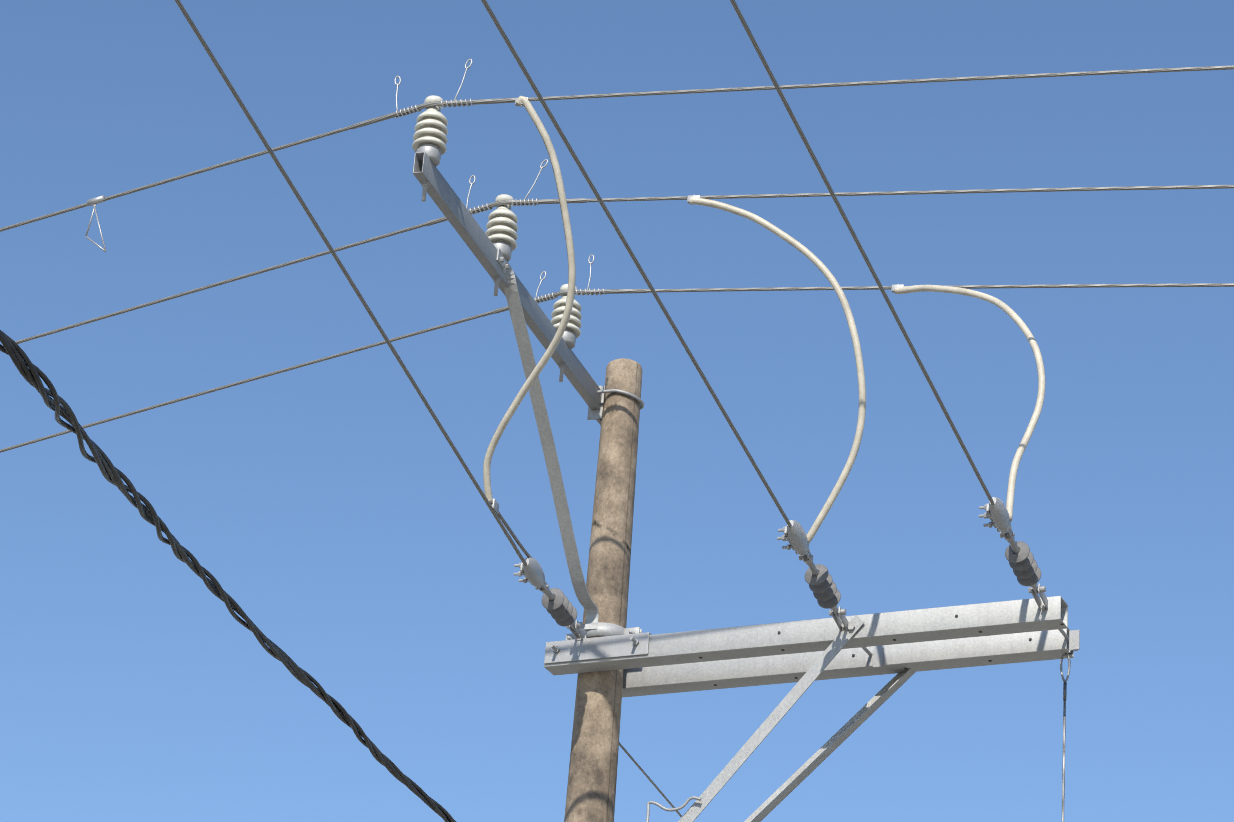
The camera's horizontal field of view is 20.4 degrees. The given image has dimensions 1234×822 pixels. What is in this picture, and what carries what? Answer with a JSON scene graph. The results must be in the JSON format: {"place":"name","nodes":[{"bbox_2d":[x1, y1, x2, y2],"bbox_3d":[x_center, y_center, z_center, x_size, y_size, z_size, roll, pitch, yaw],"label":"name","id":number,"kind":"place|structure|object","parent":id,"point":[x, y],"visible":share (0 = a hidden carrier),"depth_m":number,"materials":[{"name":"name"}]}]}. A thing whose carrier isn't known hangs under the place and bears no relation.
{"place":"outdoors","nodes":[
{"label":"outdoors","id":0,"kind":"place"},
{"bbox_2d":[0,0,1233,821],"bbox_3d":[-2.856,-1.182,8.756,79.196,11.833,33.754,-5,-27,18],"label":"utility pole","id":1,"kind":"object","parent":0,"point":[606,657],"visible":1,"depth_m":16.55,"materials":[{"name":"wood"}]},
{"bbox_2d":[0,0,1233,821],"label":"sky","id":2,"kind":"structure","parent":0,"point":[326,498],"materials":[{"name":"blue"}]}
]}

